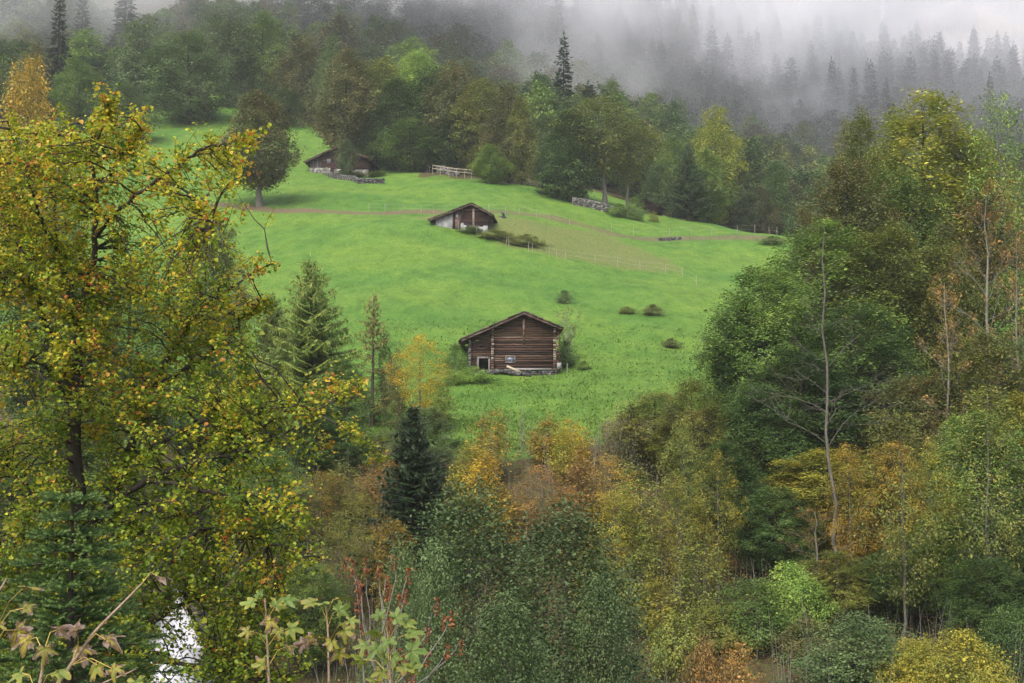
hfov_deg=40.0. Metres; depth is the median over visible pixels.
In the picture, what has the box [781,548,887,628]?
wood tree
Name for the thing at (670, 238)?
dry stone wall
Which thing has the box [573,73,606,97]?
forest tree
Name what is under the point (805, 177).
forest tree
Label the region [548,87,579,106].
forest tree
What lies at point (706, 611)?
bank bush
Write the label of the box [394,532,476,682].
alder tree
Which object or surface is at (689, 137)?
forest tree
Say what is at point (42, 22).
forest tree
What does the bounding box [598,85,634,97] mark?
forest tree
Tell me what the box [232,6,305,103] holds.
edge tree
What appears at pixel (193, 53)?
forest tree
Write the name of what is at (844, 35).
spruce tree
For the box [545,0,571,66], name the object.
spruce tree
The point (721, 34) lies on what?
spruce tree
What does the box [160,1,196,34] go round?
forest tree
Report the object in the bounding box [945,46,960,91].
spruce tree
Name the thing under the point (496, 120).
copse tree
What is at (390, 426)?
bank bush
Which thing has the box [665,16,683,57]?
spruce tree
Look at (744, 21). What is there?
spruce tree
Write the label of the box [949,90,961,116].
spruce tree
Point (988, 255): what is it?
twiggy tree
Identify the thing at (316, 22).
forest tree
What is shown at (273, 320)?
larch tree
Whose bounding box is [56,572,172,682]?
maple sapling
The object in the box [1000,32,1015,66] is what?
spruce tree
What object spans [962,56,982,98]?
spruce tree
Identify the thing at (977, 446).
wood tree
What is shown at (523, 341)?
log barn
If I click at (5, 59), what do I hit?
forest tree
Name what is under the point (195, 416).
back tree
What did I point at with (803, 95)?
spruce tree
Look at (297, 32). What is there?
forest tree
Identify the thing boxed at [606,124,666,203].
valley tree
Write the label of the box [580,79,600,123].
spruce tree
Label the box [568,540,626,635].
bank sapling
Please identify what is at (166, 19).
forest tree
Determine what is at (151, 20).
forest tree
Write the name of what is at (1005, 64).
spruce tree
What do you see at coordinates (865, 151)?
forest tree
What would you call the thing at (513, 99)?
forest tree
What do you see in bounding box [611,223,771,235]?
wire fence
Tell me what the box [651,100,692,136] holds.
forest tree
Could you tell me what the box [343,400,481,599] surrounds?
spruce tree
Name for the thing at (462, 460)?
bank sapling
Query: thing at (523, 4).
spruce tree
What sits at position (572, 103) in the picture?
forest tree
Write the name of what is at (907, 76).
spruce tree
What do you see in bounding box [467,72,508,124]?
forest tree
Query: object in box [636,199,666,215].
dark shed
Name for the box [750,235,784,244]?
meadow bush
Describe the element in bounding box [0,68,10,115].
forest tree
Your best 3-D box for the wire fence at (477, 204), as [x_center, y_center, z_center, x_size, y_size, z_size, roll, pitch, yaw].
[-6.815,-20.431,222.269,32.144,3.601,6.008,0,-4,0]
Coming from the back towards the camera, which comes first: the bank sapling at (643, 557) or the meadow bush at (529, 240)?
the meadow bush at (529, 240)
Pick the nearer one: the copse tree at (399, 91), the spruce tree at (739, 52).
the copse tree at (399, 91)
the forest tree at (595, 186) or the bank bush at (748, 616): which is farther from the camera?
the forest tree at (595, 186)
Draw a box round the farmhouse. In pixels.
[303,146,379,175]
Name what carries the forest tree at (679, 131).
on the ground at (366, 242)
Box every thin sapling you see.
[370,322,398,418]
[383,342,409,420]
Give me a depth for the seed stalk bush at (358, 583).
14.68 m
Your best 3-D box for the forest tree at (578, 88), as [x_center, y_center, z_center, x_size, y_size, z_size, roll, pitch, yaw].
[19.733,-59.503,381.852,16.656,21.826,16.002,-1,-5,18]
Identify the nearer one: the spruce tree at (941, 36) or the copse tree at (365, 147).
the copse tree at (365, 147)
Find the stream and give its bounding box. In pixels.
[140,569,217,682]
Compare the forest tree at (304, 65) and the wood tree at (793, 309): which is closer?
the wood tree at (793, 309)
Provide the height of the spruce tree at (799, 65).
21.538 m
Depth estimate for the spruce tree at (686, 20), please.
554.93 m
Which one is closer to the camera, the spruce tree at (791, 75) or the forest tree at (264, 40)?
the forest tree at (264, 40)
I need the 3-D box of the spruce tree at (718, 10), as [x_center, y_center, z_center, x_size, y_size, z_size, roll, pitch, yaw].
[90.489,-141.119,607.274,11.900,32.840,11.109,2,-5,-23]
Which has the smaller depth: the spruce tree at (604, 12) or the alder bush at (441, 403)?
the alder bush at (441, 403)
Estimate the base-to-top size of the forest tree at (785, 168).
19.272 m
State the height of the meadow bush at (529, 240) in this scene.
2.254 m
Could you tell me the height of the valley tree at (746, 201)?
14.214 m
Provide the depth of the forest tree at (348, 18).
404.91 m
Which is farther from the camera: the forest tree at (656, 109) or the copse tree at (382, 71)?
the forest tree at (656, 109)
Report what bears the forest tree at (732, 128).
on the ground at (366, 242)
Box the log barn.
[458,311,563,374]
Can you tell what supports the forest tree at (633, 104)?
on the ground at (366, 242)
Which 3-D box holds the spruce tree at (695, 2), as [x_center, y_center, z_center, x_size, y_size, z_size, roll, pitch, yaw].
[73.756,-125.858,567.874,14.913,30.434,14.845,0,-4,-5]
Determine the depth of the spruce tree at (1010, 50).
567.06 m
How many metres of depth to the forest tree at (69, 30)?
381.05 m
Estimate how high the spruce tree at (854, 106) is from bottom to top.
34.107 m
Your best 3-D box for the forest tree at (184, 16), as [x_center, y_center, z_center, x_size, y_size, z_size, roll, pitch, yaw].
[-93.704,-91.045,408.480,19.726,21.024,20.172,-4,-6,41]
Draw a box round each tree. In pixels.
[0,0,41,32]
[0,18,51,66]
[0,22,14,51]
[0,38,20,103]
[0,42,37,75]
[0,48,53,113]
[0,54,69,307]
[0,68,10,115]
[0,69,17,116]
[0,82,394,682]
[0,235,121,459]
[0,447,102,593]
[0,486,188,682]
[1,13,43,45]
[1,39,35,90]
[1,396,160,526]
[5,40,58,123]
[8,0,40,41]
[25,0,60,49]
[31,9,67,41]
[34,6,84,72]
[36,57,62,110]
[40,98,90,337]
[41,0,105,22]
[42,0,74,120]
[42,57,109,130]
[43,28,96,56]
[43,566,161,626]
[44,0,83,34]
[49,65,111,115]
[52,4,113,60]
[56,26,115,86]
[64,268,215,441]
[69,0,98,61]
[70,0,108,52]
[73,54,120,104]
[89,5,120,51]
[97,30,122,70]
[97,78,165,142]
[99,461,256,560]
[101,0,142,63]
[102,19,146,81]
[105,42,147,104]
[106,0,141,32]
[106,22,163,112]
[126,34,176,106]
[127,13,176,65]
[129,12,167,38]
[130,31,197,106]
[133,26,246,124]
[143,356,274,470]
[151,7,182,42]
[155,0,201,32]
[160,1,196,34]
[166,209,262,378]
[171,0,213,34]
[180,27,221,83]
[184,1,217,42]
[189,23,237,85]
[191,0,266,107]
[195,16,237,81]
[199,0,243,48]
[201,574,262,682]
[203,534,326,631]
[207,85,306,206]
[212,447,325,565]
[226,0,250,22]
[231,292,291,404]
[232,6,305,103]
[238,1,271,73]
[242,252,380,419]
[245,20,284,83]
[248,20,310,93]
[249,0,279,24]
[264,33,328,119]
[267,563,366,677]
[268,88,311,125]
[271,0,307,51]
[279,28,313,82]
[294,45,395,154]
[295,45,370,97]
[296,43,320,88]
[302,33,350,127]
[303,21,322,36]
[304,20,355,44]
[305,11,366,72]
[312,23,352,57]
[314,3,363,47]
[334,138,359,175]
[337,54,423,167]
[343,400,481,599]
[346,12,370,46]
[347,114,407,168]
[347,535,438,682]
[348,14,398,66]
[352,42,390,96]
[353,470,575,682]
[354,293,396,426]
[355,71,435,170]
[360,21,395,75]
[364,0,391,18]
[367,116,450,171]
[372,39,424,98]
[379,19,413,55]
[379,331,452,421]
[380,45,456,139]
[384,35,451,100]
[385,63,460,171]
[388,36,434,63]
[390,27,418,47]
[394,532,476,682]
[398,0,424,23]
[414,0,441,37]
[416,58,492,172]
[416,108,477,171]
[424,34,459,67]
[428,33,482,91]
[433,76,512,175]
[440,583,568,682]
[441,49,479,108]
[446,23,488,64]
[452,63,501,107]
[457,488,671,682]
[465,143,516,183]
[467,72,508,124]
[470,49,509,74]
[471,0,488,35]
[471,82,539,183]
[477,50,518,83]
[482,37,534,97]
[484,78,522,107]
[488,0,519,30]
[488,61,529,90]
[496,85,526,130]
[497,92,543,184]
[505,79,564,142]
[510,73,560,104]
[511,0,538,22]
[517,55,544,79]
[519,113,562,171]
[521,70,555,117]
[522,50,550,88]
[526,95,560,128]
[526,107,614,201]
[527,0,546,30]
[527,142,576,182]
[531,124,598,180]
[540,66,575,89]
[540,93,653,203]
[543,2,559,43]
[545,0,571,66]
[546,93,602,173]
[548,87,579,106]
[549,30,576,123]
[551,0,566,40]
[551,567,651,682]
[560,59,601,93]
[570,1,584,40]
[571,0,594,43]
[571,122,617,188]
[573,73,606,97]
[573,83,590,99]
[577,0,601,44]
[579,97,609,132]
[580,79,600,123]
[586,131,625,189]
[589,33,608,71]
[595,79,636,117]
[596,90,646,181]
[597,0,619,39]
[597,116,670,210]
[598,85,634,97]
[599,74,627,104]
[600,115,639,187]
[602,91,653,123]
[605,2,632,68]
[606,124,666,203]
[609,0,628,34]
[616,0,634,21]
[617,137,673,194]
[618,15,635,82]
[625,93,655,116]
[627,0,645,43]
[629,121,672,203]
[630,2,653,76]
[630,93,666,123]
[633,91,668,130]
[633,117,656,130]
[635,163,676,215]
[637,88,661,111]
[639,134,704,218]
[641,0,656,33]
[642,0,671,73]
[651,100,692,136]
[651,108,680,153]
[652,38,671,85]
[656,419,712,558]
[657,111,698,146]
[657,437,787,549]
[660,0,672,36]
[662,0,673,23]
[663,6,681,44]
[663,122,709,174]
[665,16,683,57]
[668,4,687,67]
[670,95,698,128]
[670,132,701,214]
[673,0,685,18]
[674,104,755,225]
[675,24,696,92]
[677,0,690,36]
[677,147,740,223]
[683,11,703,55]
[684,4,703,80]
[684,9,704,74]
[685,263,851,453]
[687,0,705,50]
[687,126,714,150]
[687,301,786,442]
[687,447,753,601]
[690,5,706,42]
[691,0,714,21]
[699,128,739,161]
[700,26,726,100]
[700,382,829,511]
[701,83,720,122]
[701,343,916,498]
[702,4,723,56]
[702,130,744,162]
[704,6,717,38]
[706,149,742,225]
[709,121,739,141]
[710,214,923,421]
[711,485,827,584]
[713,0,727,37]
[713,49,729,85]
[715,20,734,67]
[715,167,766,231]
[718,32,739,95]
[721,20,733,50]
[722,122,740,154]
[723,0,740,36]
[725,13,745,68]
[725,144,793,232]
[730,74,743,100]
[730,112,775,144]
[730,184,786,234]
[732,12,747,85]
[732,446,899,564]
[734,132,778,178]
[736,15,749,43]
[737,33,764,106]
[738,123,775,140]
[748,77,772,114]
[749,160,774,186]
[750,28,766,89]
[750,133,783,164]
[753,20,768,53]
[755,154,922,378]
[757,134,794,171]
[758,154,801,236]
[761,161,801,213]
[763,141,797,171]
[764,29,779,81]
[765,0,781,37]
[765,7,787,69]
[766,52,786,99]
[766,130,815,172]
[766,178,821,237]
[767,16,788,77]
[767,158,796,178]
[776,295,942,488]
[777,130,799,156]
[777,506,855,618]
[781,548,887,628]
[782,57,802,107]
[786,44,801,85]
[786,145,822,172]
[786,168,822,234]
[787,27,800,55]
[788,119,828,159]
[789,165,813,192]
[789,173,837,239]
[790,60,802,93]
[794,99,805,136]
[795,81,819,111]
[795,145,825,172]
[797,23,812,63]
[797,82,810,119]
[797,83,1023,418]
[800,40,810,65]
[800,40,822,101]
[802,46,814,72]
[804,155,837,180]
[805,23,816,55]
[807,185,865,241]
[809,56,824,95]
[811,10,830,81]
[813,104,917,384]
[814,442,887,609]
[821,3,837,55]
[821,56,842,132]
[822,11,847,61]
[823,218,993,467]
[827,438,948,589]
[828,29,848,77]
[828,131,861,157]
[829,371,995,532]
[830,67,848,115]
[830,146,850,158]
[831,47,846,91]
[837,549,939,632]
[838,11,849,37]
[838,25,852,62]
[840,162,991,379]
[841,401,956,644]
[842,43,861,88]
[844,65,861,103]
[845,41,857,74]
[845,65,863,127]
[846,29,861,72]
[847,67,864,100]
[853,176,919,235]
[855,46,871,71]
[856,58,883,138]
[856,143,877,165]
[858,30,868,55]
[860,58,873,109]
[860,61,869,94]
[860,74,879,115]
[864,114,884,142]
[870,48,881,66]
[871,53,884,80]
[872,510,1002,626]
[874,20,894,68]
[876,30,894,59]
[876,46,892,98]
[876,63,890,101]
[877,53,897,108]
[879,46,898,86]
[879,78,893,134]
[881,102,908,176]
[881,239,1017,455]
[885,407,1023,604]
[889,37,901,62]
[894,56,905,83]
[894,437,964,625]
[896,65,914,101]
[896,151,933,174]
[898,175,929,246]
[898,268,993,510]
[899,35,909,55]
[899,51,923,117]
[899,52,906,67]
[905,30,917,66]
[907,185,1023,451]
[909,31,922,67]
[909,160,937,210]
[909,171,962,243]
[911,138,952,167]
[911,327,1023,555]
[912,45,926,86]
[913,19,921,50]
[913,41,933,93]
[917,74,927,111]
[918,132,1023,351]
[921,555,1023,660]
[922,39,931,56]
[924,46,942,93]
[925,36,931,67]
[926,35,942,89]
[926,51,945,108]
[929,380,1023,640]
[930,173,1023,445]
[932,96,952,163]
[933,483,1023,643]
[935,31,946,67]
[936,33,945,69]
[940,51,953,97]
[943,61,959,109]
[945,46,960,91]
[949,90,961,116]
[949,147,970,183]
[951,266,1023,474]
[954,41,964,73]
[954,75,1023,367]
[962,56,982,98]
[965,389,1023,583]
[966,26,983,67]
[968,26,983,70]
[968,53,983,95]
[972,66,988,102]
[976,56,993,92]
[977,135,1004,173]
[977,212,1023,564]
[979,71,999,141]
[981,35,994,63]
[988,55,1008,105]
[988,146,1006,177]
[990,30,1003,69]
[992,50,1005,80]
[997,142,1015,159]
[997,153,1011,179]
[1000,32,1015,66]
[1000,168,1023,254]
[1001,153,1023,190]
[1003,56,1009,75]
[1005,45,1023,97]
[1006,40,1023,80]
[1011,145,1023,189]
[1019,44,1023,78]
[1019,75,1023,108]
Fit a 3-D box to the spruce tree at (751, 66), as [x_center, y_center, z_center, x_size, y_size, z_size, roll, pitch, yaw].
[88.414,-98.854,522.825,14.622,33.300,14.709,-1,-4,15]
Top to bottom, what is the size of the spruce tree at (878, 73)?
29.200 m
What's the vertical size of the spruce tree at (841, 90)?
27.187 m
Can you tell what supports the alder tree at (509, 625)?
on the ground at (366, 242)
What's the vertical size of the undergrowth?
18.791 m
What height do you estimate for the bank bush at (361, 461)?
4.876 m
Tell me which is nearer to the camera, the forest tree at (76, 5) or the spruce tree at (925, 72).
the forest tree at (76, 5)
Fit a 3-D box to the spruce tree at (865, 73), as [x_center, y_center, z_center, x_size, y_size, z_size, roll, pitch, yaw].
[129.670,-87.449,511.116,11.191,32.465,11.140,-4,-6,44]
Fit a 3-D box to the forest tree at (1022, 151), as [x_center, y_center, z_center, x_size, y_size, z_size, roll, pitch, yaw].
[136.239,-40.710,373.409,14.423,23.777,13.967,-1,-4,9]
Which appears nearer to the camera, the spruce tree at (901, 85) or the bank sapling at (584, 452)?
the bank sapling at (584, 452)
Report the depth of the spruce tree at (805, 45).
584.69 m
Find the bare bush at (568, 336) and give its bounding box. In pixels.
[554,297,587,354]
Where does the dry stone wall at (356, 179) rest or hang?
on the ground at (366, 242)
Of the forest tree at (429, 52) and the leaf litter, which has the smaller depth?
the leaf litter
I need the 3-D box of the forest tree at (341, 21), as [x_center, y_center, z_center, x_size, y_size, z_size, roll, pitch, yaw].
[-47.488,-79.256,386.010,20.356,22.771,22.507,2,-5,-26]
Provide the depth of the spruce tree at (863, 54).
586.15 m
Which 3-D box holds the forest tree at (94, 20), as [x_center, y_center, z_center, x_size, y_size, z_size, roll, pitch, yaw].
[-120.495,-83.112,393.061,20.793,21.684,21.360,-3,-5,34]
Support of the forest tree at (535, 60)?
on the ground at (366, 242)
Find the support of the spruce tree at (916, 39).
on the ground at (366, 242)
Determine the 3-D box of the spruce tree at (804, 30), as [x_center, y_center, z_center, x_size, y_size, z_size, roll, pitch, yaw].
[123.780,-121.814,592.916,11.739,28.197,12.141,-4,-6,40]
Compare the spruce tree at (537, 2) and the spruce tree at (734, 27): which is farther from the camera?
the spruce tree at (734, 27)
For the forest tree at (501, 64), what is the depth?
412.88 m
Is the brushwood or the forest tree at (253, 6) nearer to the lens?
the brushwood
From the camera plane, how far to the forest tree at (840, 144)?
407.76 m
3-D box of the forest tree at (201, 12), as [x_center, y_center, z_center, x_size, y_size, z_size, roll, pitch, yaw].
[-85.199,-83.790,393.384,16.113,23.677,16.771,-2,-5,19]
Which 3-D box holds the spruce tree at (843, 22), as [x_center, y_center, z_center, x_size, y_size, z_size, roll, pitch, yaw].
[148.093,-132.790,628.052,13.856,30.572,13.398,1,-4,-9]
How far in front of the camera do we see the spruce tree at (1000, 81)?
520.03 m
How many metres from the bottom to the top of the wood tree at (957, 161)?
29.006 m
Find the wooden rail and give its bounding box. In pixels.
[432,165,471,178]
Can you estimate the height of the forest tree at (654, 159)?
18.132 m
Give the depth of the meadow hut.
206.81 m
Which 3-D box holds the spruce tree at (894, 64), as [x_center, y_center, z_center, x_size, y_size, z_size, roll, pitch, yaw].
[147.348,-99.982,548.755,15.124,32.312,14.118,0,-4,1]
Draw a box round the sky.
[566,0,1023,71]
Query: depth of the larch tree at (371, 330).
107.09 m
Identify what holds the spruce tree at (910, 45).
on the ground at (366, 242)
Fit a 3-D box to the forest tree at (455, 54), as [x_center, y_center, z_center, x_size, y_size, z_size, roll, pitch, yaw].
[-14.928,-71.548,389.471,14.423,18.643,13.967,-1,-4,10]
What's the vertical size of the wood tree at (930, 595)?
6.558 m
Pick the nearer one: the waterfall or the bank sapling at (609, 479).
the bank sapling at (609, 479)
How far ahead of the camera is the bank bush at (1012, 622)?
64.81 m
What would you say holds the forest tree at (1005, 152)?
on the ground at (366, 242)
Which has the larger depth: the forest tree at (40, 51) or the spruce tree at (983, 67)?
the spruce tree at (983, 67)
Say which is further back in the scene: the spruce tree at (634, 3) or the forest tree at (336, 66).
the spruce tree at (634, 3)
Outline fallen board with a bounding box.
[506,365,521,371]
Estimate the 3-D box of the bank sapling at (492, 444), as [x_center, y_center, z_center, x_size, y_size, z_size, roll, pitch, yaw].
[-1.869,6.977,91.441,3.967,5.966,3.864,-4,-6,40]
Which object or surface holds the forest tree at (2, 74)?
on the ground at (366, 242)
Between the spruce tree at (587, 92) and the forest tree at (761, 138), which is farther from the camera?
the forest tree at (761, 138)
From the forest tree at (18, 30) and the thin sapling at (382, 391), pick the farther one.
the forest tree at (18, 30)
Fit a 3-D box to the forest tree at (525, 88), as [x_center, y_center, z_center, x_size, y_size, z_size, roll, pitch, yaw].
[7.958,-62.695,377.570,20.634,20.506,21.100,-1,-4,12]
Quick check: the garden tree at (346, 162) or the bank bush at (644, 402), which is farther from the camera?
the garden tree at (346, 162)
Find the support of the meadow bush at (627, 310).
on the ground at (366, 242)
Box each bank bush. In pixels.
[279,416,369,477]
[332,413,385,472]
[359,420,430,464]
[586,397,670,488]
[598,391,709,476]
[629,606,710,681]
[638,375,738,510]
[660,600,760,660]
[672,627,742,682]
[702,575,824,652]
[709,634,769,682]
[735,559,841,644]
[754,609,835,666]
[769,610,944,682]
[864,634,964,682]
[901,622,1022,682]
[959,596,1023,682]
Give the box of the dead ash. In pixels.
[720,216,911,597]
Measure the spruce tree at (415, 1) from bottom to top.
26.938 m
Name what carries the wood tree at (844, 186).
on the ground at (366, 242)
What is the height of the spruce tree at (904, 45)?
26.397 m
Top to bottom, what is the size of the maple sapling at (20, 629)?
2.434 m
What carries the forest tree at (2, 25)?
on the ground at (366, 242)
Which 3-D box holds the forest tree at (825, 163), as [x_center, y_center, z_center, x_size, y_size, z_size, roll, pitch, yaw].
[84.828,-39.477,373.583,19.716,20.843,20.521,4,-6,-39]
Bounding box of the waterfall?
[880,0,884,37]
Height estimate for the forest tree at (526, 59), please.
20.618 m
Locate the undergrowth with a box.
[1,403,1023,682]
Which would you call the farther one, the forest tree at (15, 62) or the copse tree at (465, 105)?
the forest tree at (15, 62)
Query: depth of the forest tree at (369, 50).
381.54 m
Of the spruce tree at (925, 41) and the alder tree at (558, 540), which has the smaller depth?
the alder tree at (558, 540)
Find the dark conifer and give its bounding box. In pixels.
[661,144,715,220]
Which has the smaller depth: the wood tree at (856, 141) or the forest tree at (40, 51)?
the wood tree at (856, 141)
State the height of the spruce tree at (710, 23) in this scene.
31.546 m
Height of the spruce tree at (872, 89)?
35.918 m
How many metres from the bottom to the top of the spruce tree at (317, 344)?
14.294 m
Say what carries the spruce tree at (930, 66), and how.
on the ground at (366, 242)
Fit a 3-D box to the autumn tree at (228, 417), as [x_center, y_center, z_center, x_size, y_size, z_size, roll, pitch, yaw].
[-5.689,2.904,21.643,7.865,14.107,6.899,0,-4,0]
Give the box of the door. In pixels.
[455,219,459,229]
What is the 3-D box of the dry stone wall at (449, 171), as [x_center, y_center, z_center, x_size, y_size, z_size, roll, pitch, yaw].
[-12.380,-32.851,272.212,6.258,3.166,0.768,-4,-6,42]
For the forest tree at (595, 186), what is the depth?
322.06 m
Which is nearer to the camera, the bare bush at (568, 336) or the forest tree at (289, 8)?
the bare bush at (568, 336)
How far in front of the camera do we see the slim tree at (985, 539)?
71.36 m
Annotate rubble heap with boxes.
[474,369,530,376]
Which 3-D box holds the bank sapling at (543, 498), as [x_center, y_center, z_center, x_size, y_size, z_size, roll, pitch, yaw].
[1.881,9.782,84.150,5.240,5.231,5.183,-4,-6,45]
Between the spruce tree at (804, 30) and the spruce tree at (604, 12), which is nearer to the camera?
the spruce tree at (604, 12)
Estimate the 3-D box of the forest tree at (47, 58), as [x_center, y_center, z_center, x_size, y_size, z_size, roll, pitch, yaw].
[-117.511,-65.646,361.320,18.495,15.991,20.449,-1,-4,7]
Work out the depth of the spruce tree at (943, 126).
400.35 m
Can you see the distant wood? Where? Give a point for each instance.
(532, 38)
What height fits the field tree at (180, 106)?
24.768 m
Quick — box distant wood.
[266,0,1023,161]
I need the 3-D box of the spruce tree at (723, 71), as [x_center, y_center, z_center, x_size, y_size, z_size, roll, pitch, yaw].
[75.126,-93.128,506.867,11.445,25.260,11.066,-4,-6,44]
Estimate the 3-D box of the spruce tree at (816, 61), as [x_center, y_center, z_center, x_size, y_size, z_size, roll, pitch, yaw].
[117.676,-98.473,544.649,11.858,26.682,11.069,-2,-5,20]
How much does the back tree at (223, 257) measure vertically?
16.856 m
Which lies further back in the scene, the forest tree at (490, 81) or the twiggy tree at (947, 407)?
the forest tree at (490, 81)
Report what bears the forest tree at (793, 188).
on the ground at (366, 242)
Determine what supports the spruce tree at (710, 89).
on the ground at (366, 242)
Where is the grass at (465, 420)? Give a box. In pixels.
[89,317,816,452]
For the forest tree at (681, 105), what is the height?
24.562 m
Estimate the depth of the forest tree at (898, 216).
319.10 m
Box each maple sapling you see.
[0,578,43,648]
[7,624,72,682]
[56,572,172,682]
[103,669,143,682]
[238,589,303,682]
[293,596,360,682]
[349,606,428,682]
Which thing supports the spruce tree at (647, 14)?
on the ground at (366, 242)
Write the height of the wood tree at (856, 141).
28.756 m
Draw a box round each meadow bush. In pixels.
[314,170,370,176]
[363,170,389,176]
[433,367,468,385]
[438,342,476,375]
[446,365,501,384]
[455,226,487,233]
[463,230,518,239]
[503,233,551,246]
[533,186,557,194]
[547,189,566,198]
[553,290,575,303]
[556,337,581,366]
[575,360,594,369]
[605,203,632,217]
[618,306,642,313]
[619,196,649,220]
[638,303,672,316]
[646,211,658,221]
[661,337,683,348]
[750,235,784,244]
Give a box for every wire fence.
[373,204,569,224]
[458,221,696,285]
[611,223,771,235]
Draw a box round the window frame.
[506,357,514,362]
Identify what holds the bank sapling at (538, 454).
on the ground at (366, 242)
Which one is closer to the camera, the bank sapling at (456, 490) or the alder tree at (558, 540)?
the alder tree at (558, 540)
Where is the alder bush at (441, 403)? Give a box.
[426,382,462,430]
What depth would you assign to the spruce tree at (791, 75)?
514.77 m
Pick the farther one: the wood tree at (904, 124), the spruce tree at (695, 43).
the spruce tree at (695, 43)
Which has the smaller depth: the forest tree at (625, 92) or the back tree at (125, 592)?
the back tree at (125, 592)
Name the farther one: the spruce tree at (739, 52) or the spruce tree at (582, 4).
the spruce tree at (739, 52)
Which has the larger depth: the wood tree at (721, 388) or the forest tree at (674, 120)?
the forest tree at (674, 120)
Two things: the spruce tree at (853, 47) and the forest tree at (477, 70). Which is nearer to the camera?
the forest tree at (477, 70)
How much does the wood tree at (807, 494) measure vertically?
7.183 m
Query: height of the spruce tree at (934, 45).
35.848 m
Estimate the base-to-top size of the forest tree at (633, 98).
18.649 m
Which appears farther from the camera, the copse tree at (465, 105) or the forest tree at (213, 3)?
the forest tree at (213, 3)
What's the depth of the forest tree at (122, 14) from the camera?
406.82 m
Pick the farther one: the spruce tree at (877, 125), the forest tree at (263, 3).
the spruce tree at (877, 125)
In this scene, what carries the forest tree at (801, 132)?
on the ground at (366, 242)
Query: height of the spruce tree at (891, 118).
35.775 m
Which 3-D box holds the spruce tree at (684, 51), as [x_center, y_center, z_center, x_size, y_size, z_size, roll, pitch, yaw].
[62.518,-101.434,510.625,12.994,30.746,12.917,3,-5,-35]
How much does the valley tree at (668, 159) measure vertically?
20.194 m
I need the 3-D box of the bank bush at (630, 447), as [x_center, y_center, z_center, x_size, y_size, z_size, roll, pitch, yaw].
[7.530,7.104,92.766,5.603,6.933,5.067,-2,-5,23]
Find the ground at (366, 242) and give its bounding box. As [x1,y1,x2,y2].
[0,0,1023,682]
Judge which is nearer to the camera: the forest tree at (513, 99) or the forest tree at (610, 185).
the forest tree at (610, 185)
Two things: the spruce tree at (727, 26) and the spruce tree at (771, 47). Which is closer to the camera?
the spruce tree at (771, 47)
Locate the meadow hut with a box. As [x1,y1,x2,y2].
[427,202,497,231]
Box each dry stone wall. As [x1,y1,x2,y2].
[328,172,384,183]
[390,162,431,172]
[436,165,459,175]
[573,197,609,212]
[658,236,680,240]
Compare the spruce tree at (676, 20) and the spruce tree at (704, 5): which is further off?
the spruce tree at (704, 5)
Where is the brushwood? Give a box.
[0,375,1023,682]
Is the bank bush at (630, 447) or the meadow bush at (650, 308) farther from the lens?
the meadow bush at (650, 308)
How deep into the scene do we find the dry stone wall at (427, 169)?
279.51 m
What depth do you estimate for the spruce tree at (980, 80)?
526.56 m
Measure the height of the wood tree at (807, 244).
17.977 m
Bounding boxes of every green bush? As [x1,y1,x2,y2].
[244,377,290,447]
[254,383,341,472]
[315,354,376,450]
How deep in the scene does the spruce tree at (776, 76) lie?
515.83 m
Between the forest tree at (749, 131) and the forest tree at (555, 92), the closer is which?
the forest tree at (555, 92)
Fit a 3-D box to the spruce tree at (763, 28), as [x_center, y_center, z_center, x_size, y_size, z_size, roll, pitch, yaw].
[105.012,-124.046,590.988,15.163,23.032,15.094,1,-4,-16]
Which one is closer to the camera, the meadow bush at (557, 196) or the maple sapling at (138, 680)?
the maple sapling at (138, 680)
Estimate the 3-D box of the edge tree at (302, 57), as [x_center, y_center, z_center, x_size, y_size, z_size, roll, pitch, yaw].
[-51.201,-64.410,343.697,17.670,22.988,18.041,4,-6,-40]
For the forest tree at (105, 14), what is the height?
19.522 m
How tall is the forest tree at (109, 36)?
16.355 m
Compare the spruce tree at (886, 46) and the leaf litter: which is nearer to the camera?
the leaf litter
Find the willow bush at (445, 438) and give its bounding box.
[381,406,472,483]
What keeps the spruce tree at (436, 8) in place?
on the ground at (366, 242)
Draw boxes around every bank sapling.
[292,467,352,548]
[304,509,379,614]
[309,458,375,534]
[327,491,401,595]
[351,445,399,516]
[357,514,420,624]
[428,474,475,572]
[441,439,485,519]
[457,440,518,548]
[460,403,519,490]
[488,485,542,547]
[505,463,591,542]
[525,408,562,468]
[543,425,582,483]
[547,497,600,577]
[549,446,608,529]
[554,415,594,470]
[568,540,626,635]
[570,455,643,540]
[581,489,650,581]
[605,457,677,579]
[612,529,670,640]
[632,565,686,642]
[644,473,715,601]
[666,520,734,635]
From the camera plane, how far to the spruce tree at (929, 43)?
596.08 m
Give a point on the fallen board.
(510, 367)
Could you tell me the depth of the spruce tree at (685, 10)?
561.15 m
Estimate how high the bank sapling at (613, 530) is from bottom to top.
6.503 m
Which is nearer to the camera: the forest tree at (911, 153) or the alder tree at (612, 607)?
the alder tree at (612, 607)
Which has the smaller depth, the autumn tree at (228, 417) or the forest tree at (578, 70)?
the autumn tree at (228, 417)
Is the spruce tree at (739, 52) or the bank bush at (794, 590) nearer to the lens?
the bank bush at (794, 590)
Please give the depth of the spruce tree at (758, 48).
532.75 m
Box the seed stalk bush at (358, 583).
[340,555,464,682]
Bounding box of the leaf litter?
[32,436,1017,682]

